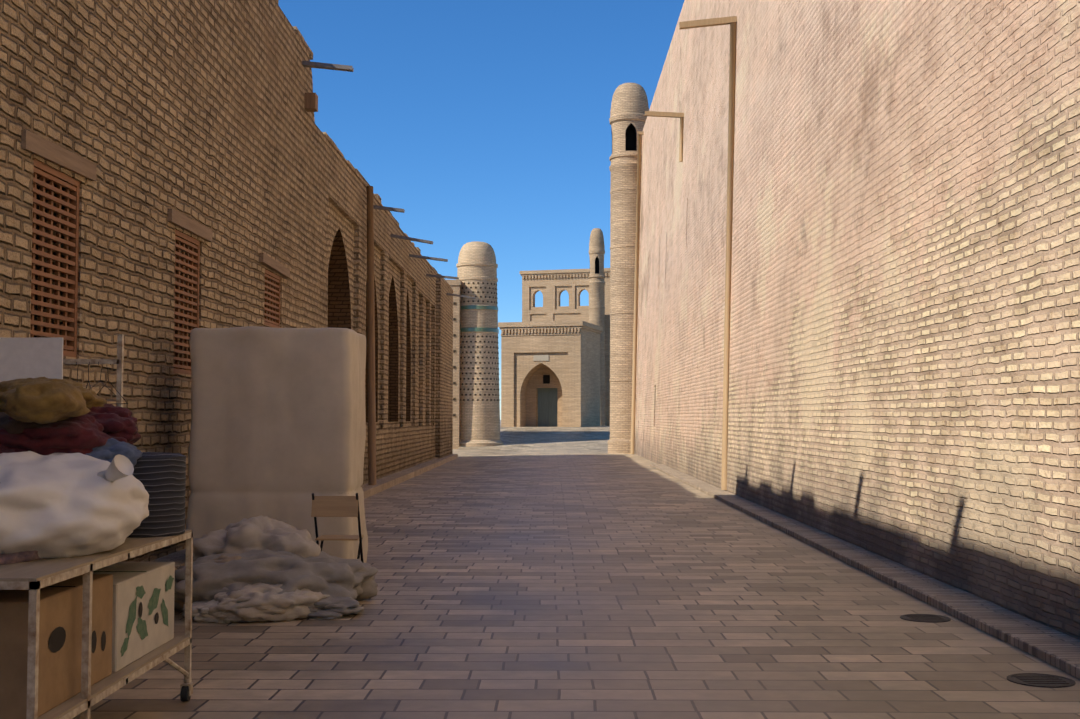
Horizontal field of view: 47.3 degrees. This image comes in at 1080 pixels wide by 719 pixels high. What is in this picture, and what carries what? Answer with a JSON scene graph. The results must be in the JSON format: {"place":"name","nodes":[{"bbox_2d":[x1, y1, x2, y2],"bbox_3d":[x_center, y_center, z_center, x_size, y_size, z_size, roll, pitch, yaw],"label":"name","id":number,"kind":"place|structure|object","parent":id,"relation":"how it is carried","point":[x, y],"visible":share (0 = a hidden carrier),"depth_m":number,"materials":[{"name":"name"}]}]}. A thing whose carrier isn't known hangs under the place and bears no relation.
{"place":"outdoors","nodes":[
{"label":"outdoors","id":0,"kind":"place"},
{"bbox_2d":[0,377,106,411],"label":"cloth bundle","id":1,"kind":"object","parent":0,"point":[92,398],"visible":0.25,"depth_m":6.31,"materials":[{"name":"fabric"}]},
{"bbox_2d":[0,414,127,454],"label":"cloth bundle","id":2,"kind":"object","parent":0,"point":[84,434],"visible":0.44,"depth_m":5.95,"materials":[{"name":"red fabric"}]},
{"bbox_2d":[87,403,140,444],"bbox_3d":[-2.396,0.369,6.481,0.647,0.302,0.598,0,-3,0],"label":"cloth bundle","id":3,"kind":"object","parent":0,"point":[116,421],"visible":0.33,"depth_m":6.32,"materials":[{"name":"red fabric"}]},
{"bbox_2d":[85,438,142,466],"bbox_3d":[-2.290,0.490,6.260,0.551,0.232,0.491,0,-3,0],"label":"cloth bundle","id":4,"kind":"object","parent":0,"point":[110,449],"visible":0.29,"depth_m":6.15,"materials":[{"name":"blue fabric"}]},
{"bbox_2d":[435,274,452,457],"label":"pier wall","id":5,"kind":"structure","parent":0,"point":[444,385],"depth_m":42.80,"materials":[{"name":"beige brick"}]},
{"bbox_2d":[446,280,461,448],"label":"pilaster","id":6,"kind":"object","parent":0,"point":[455,285],"depth_m":58.71,"materials":[{"name":"brick"}]},
{"bbox_2d":[278,0,683,419],"label":"sky","id":7,"kind":"structure","parent":0,"point":[487,121],"materials":[{"name":"blue"}]},
{"bbox_2d":[457,423,609,449],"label":"ground","id":8,"kind":"structure","parent":0,"point":[556,438],"depth_m":62.30,"materials":[{"name":"stone"}]},
{"bbox_2d":[501,328,599,426],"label":"building","id":9,"kind":"structure","parent":8,"relation":"on","point":[571,367],"depth_m":70.89,"materials":[{"name":"brick"}]},
{"bbox_2d":[533,355,548,360],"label":"sign plaque","id":10,"kind":"object","parent":9,"relation":"attached to","point":[540,357],"visible":0.86,"depth_m":70.53,"materials":[{"name":"white stone"}]},
{"bbox_2d":[543,375,549,383],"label":"window","id":11,"kind":"structure","parent":9,"relation":"in","point":[546,379],"depth_m":71.61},
{"bbox_2d":[537,388,556,426],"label":"door frame","id":12,"kind":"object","parent":9,"relation":"attached to","point":[548,389],"depth_m":71.93,"materials":[{"name":"wood"}]},
{"bbox_2d":[498,321,602,335],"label":"cornice","id":13,"kind":"structure","parent":9,"relation":"attached to","point":[546,325],"depth_m":70.50,"materials":[{"name":"beige brick"}]},
{"bbox_2d":[588,228,605,425],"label":"minaret","id":14,"kind":"object","parent":8,"relation":"on","point":[596,282],"visible":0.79,"depth_m":79.84,"materials":[{"name":"brick"}]},
{"bbox_2d":[588,315,609,425],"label":"building block","id":15,"kind":"structure","parent":8,"relation":"on","point":[607,369],"depth_m":80.50,"materials":[{"name":"beige brick"}]},
{"bbox_2d":[522,273,609,321],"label":"arcade","id":16,"kind":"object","parent":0,"point":[551,290],"depth_m":87.67},
{"bbox_2d":[520,268,609,278],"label":"cornice","id":17,"kind":"structure","parent":16,"relation":"attached to","point":[563,272],"depth_m":87.54,"materials":[{"name":"beige brick"}]},
{"bbox_2d":[72,420,1079,718],"bbox_3d":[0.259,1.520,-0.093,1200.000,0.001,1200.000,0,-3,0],"label":"ground","id":18,"kind":"structure","parent":0,"point":[558,584],"depth_m":8.76,"materials":[{"name":"stone"}]},
{"bbox_2d":[0,334,123,406],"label":"signboard","id":19,"kind":"object","parent":18,"relation":"on","point":[22,358],"visible":0.35,"depth_m":7.44,"materials":[{"name":"paint"}]},
{"bbox_2d":[76,362,127,403],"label":"wire hangers","id":20,"kind":"object","parent":19,"relation":"attached to","point":[100,381],"visible":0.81,"depth_m":7.46,"materials":[{"name":"grey metal"}]},
{"bbox_2d":[0,529,192,718],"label":"vendor cart","id":21,"kind":"object","parent":18,"relation":"on","point":[33,577],"visible":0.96,"depth_m":5.20,"materials":[{"name":"paint"}]},
{"bbox_2d":[0,550,40,564],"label":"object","id":22,"kind":"object","parent":21,"relation":"on","point":[18,557],"visible":0.17,"depth_m":5.17,"materials":[{"name":"fabric"}]},
{"bbox_2d":[0,574,112,718],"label":"brown carton","id":23,"kind":"object","parent":21,"relation":"on","point":[60,647],"visible":0.77,"depth_m":5.02,"materials":[{"name":"cardboard"}]},
{"bbox_2d":[0,451,148,558],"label":"white sack","id":24,"kind":"object","parent":21,"relation":"on","point":[60,505],"visible":0.9,"depth_m":5.32,"materials":[{"name":"fabric"}]},
{"bbox_2d":[0,444,14,453],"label":"cloth bundle","id":25,"kind":"object","parent":24,"relation":"on","point":[3,449],"visible":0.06,"depth_m":5.86,"materials":[{"name":"red fabric"}]},
{"bbox_2d":[97,454,133,482],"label":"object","id":26,"kind":"object","parent":24,"relation":"attached to","point":[120,466],"visible":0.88,"depth_m":5.46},
{"bbox_2d":[93,562,174,672],"bbox_3d":[-2.179,1.261,6.147,0.458,0.411,0.880,0,-3,0],"label":"white carton","id":27,"kind":"object","parent":21,"relation":"on","point":[150,586],"visible":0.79,"depth_m":6.09,"materials":[{"name":"grey cardboard"}]},
{"bbox_2d":[139,602,158,623],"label":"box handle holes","id":28,"kind":"object","parent":27,"relation":"attached to","point":[141,610],"visible":1,"depth_m":6.04,"materials":[{"name":"black"}]},
{"bbox_2d":[127,452,185,537],"bbox_3d":[-2.045,0.696,6.433,0.380,0.428,0.380,0,-3,0],"label":"stack","id":29,"kind":"object","parent":21,"relation":"on","point":[160,477],"visible":0.54,"depth_m":6.29,"materials":[{"name":"grey fabric"}]},
{"bbox_3d":[-2.544,0.561,6.386,0.812,0.692,0.794,0,-3,0],"label":"cart fabric","id":30,"kind":"object","parent":21,"relation":"on","visible":0},
{"bbox_2d":[0,412,55,433],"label":"cloth bundle","id":31,"kind":"object","parent":30,"relation":"on","point":[9,426],"visible":0.23,"depth_m":5.92,"materials":[{"name":"brown fabric"}]},
{"bbox_2d":[1,380,90,423],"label":"cloth bundle","id":32,"kind":"object","parent":30,"relation":"on","point":[42,402],"visible":1,"depth_m":5.80,"materials":[{"name":"yellow fabric"}]},
{"bbox_2d":[0,0,435,561],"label":"wall","id":33,"kind":"structure","parent":18,"relation":"on","point":[155,110],"depth_m":13.02,"materials":[{"name":"brick"}]},
{"bbox_2d":[21,130,96,357],"bbox_3d":[-3.801,-0.850,9.618,0.155,1.634,1.393,0,-3,0],"label":"lattice window","id":34,"kind":"structure","parent":33,"relation":"attached to","point":[40,147],"depth_m":9.66,"materials":[{"name":"brown wood"}]},
{"bbox_2d":[167,209,211,374],"bbox_3d":[-3.766,-0.662,13.078,0.165,1.641,1.480,0,-3,0],"label":"lattice window","id":35,"kind":"structure","parent":33,"relation":"attached to","point":[183,222],"depth_m":13.09,"materials":[{"name":"brown wood"}]},
{"bbox_2d":[259,253,289,327],"bbox_3d":[-3.727,-0.908,17.088,0.175,0.925,1.672,0,-3,0],"label":"lattice window","id":36,"kind":"structure","parent":33,"relation":"attached to","point":[273,320],"depth_m":17.16,"materials":[{"name":"brown wood"}]},
{"bbox_2d":[304,93,317,111],"bbox_3d":[-3.741,-4.038,19.381,0.470,0.250,0.220,0,-3,0],"label":"beam stub","id":37,"kind":"object","parent":33,"relation":"attached to","point":[311,102],"visible":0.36,"depth_m":19.27,"materials":[{"name":"brown wood"}]},
{"bbox_2d":[302,61,353,71],"bbox_3d":[-3.413,-4.559,19.142,1.033,0.170,0.127,0,-3,0],"label":"spout","id":38,"kind":"object","parent":33,"relation":"attached to","point":[329,66],"visible":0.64,"depth_m":19.08,"materials":[{"name":"metal"}]},
{"bbox_2d":[273,0,437,273],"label":"wall coping","id":39,"kind":"object","parent":33,"relation":"on","point":[377,197],"depth_m":23.51,"materials":[{"name":"brick"}]},
{"bbox_2d":[373,205,404,212],"bbox_3d":[-3.367,-3.205,26.087,1.004,0.191,0.128,0,-3,0],"label":"spout","id":40,"kind":"object","parent":33,"relation":"attached to","point":[389,208],"visible":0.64,"depth_m":26.02,"materials":[{"name":"wood"}]},
{"bbox_2d":[391,234,432,243],"bbox_3d":[-3.203,-2.913,29.676,1.272,0.281,0.122,0,-3,0],"label":"spout","id":41,"kind":"object","parent":33,"relation":"attached to","point":[411,239],"visible":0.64,"depth_m":29.61,"materials":[{"name":"wood"}]},
{"bbox_2d":[409,254,447,261],"bbox_3d":[-3.156,-2.776,33.574,1.297,0.233,0.127,0,-3,0],"label":"spout","id":42,"kind":"object","parent":33,"relation":"attached to","point":[429,258],"visible":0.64,"depth_m":33.51,"materials":[{"name":"wood"}]},
{"bbox_2d":[426,274,458,279],"bbox_3d":[-3.136,-2.569,38.169,1.256,0.180,0.137,0,-3,0],"label":"spout","id":43,"kind":"object","parent":33,"relation":"attached to","point":[440,276],"visible":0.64,"depth_m":38.10,"materials":[{"name":"wood"}]},
{"bbox_2d":[446,293,475,298],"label":"spout","id":44,"kind":"object","parent":33,"relation":"attached to","point":[464,296],"visible":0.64,"depth_m":43.59,"materials":[{"name":"wood"}]},
{"bbox_2d":[174,549,377,621],"bbox_3d":[-2.224,1.751,9.900,1.787,0.465,1.745,0,-3,0],"label":"cloth heap","id":45,"kind":"object","parent":18,"relation":"on","point":[323,573],"depth_m":9.41,"materials":[{"name":"beige fabric"}]},
{"bbox_2d":[174,555,241,608],"bbox_3d":[-2.514,1.764,9.785,0.743,0.428,0.911,0,-3,0],"label":"cloth heap","id":46,"kind":"object","parent":45,"relation":"attached to","point":[223,560],"visible":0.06,"depth_m":9.66,"materials":[{"name":"grey fabric"}]},
{"bbox_2d":[182,600,251,622],"bbox_3d":[-2.282,1.872,9.361,0.831,0.172,0.563,0,-3,0],"label":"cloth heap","id":47,"kind":"object","parent":45,"relation":"on","point":[200,609],"visible":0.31,"depth_m":9.15,"materials":[{"name":"beige fabric"}]},
{"bbox_2d":[185,515,320,565],"bbox_3d":[-2.394,1.659,10.371,1.177,0.692,1.017,0,-3,0],"label":"cloth heap","id":48,"kind":"object","parent":45,"relation":"on","point":[261,532],"visible":0.33,"depth_m":10.14,"materials":[{"name":"beige fabric"}]},
{"bbox_2d":[185,326,367,562],"bbox_3d":[-2.586,0.899,12.334,1.682,2.392,1.169,0,-3,0],"label":"covered stall","id":49,"kind":"object","parent":18,"relation":"on","point":[278,425],"visible":0.81,"depth_m":11.81,"materials":[{"name":"fabric"}]},
{"bbox_2d":[149,454,457,569],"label":"kerb","id":50,"kind":"structure","parent":18,"relation":"on","point":[382,484],"depth_m":27.26,"materials":[{"name":"stone"}]},
{"bbox_2d":[306,596,363,619],"bbox_3d":[-1.802,1.896,9.647,0.911,0.151,0.771,0,-3,0],"label":"cloth heap","id":51,"kind":"object","parent":18,"relation":"on","point":[331,608],"visible":0.42,"depth_m":9.35,"materials":[{"name":"beige fabric"}]},
{"bbox_2d":[311,493,363,562],"bbox_3d":[-1.767,1.598,10.834,0.402,0.873,0.518,0,-3,0],"label":"folding chair","id":52,"kind":"object","parent":18,"relation":"on","point":[335,506],"visible":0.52,"depth_m":10.65,"materials":[{"name":"brown wood"}]},
{"bbox_2d":[366,186,375,484],"bbox_3d":[-3.442,-0.433,25.208,0.237,6.252,0.170,0,-3,0],"label":"post","id":53,"kind":"object","parent":18,"relation":"on","point":[371,362],"visible":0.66,"depth_m":25.15,"materials":[{"name":"brown wood"}]},
{"bbox_2d":[456,241,503,446],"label":"minaret","id":54,"kind":"object","parent":18,"relation":"on","point":[476,265],"visible":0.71,"depth_m":59.21,"materials":[{"name":"brick"}]},
{"bbox_2d":[608,83,648,453],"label":"tower","id":55,"kind":"structure","parent":18,"relation":"on","point":[629,108],"depth_m":51.63,"materials":[{"name":"brick"}]},
{"bbox_2d":[630,111,683,453],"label":"drainpipe","id":56,"kind":"object","parent":18,"relation":"on","point":[663,114],"visible":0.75,"depth_m":50.56,"materials":[{"name":"beige metal"}]},
{"bbox_2d":[634,0,1079,639],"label":"wall","id":57,"kind":"structure","parent":18,"relation":"on","point":[904,352],"depth_m":13.13,"materials":[{"name":"brick"}]},
{"bbox_2d":[679,16,736,489],"bbox_3d":[3.374,-2.156,24.579,1.156,9.466,0.150,0,-3,0],"label":"drainpipe","id":58,"kind":"object","parent":57,"relation":"attached to","point":[731,21],"visible":0.87,"depth_m":24.56,"materials":[{"name":"beige metal"}]},
{"bbox_2d":[650,464,1079,678],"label":"kerb","id":59,"kind":"structure","parent":18,"relation":"on","point":[1054,647],"depth_m":10.35,"materials":[{"name":"stone"}]},
{"bbox_2d":[900,614,950,622],"bbox_3d":[2.910,1.953,9.325,0.370,0.009,0.370,0,-3,0],"label":"manhole cover","id":60,"kind":"object","parent":18,"relation":"on","point":[929,618],"visible":0.98,"depth_m":9.28,"materials":[{"name":"metal"}]},
{"bbox_2d":[1007,673,1075,687],"bbox_3d":[2.891,1.851,7.127,0.370,0.009,0.370,0,-3,0],"label":"manhole cover","id":61,"kind":"object","parent":18,"relation":"on","point":[1041,680],"visible":0.96,"depth_m":7.11,"materials":[{"name":"metal"}]}
]}

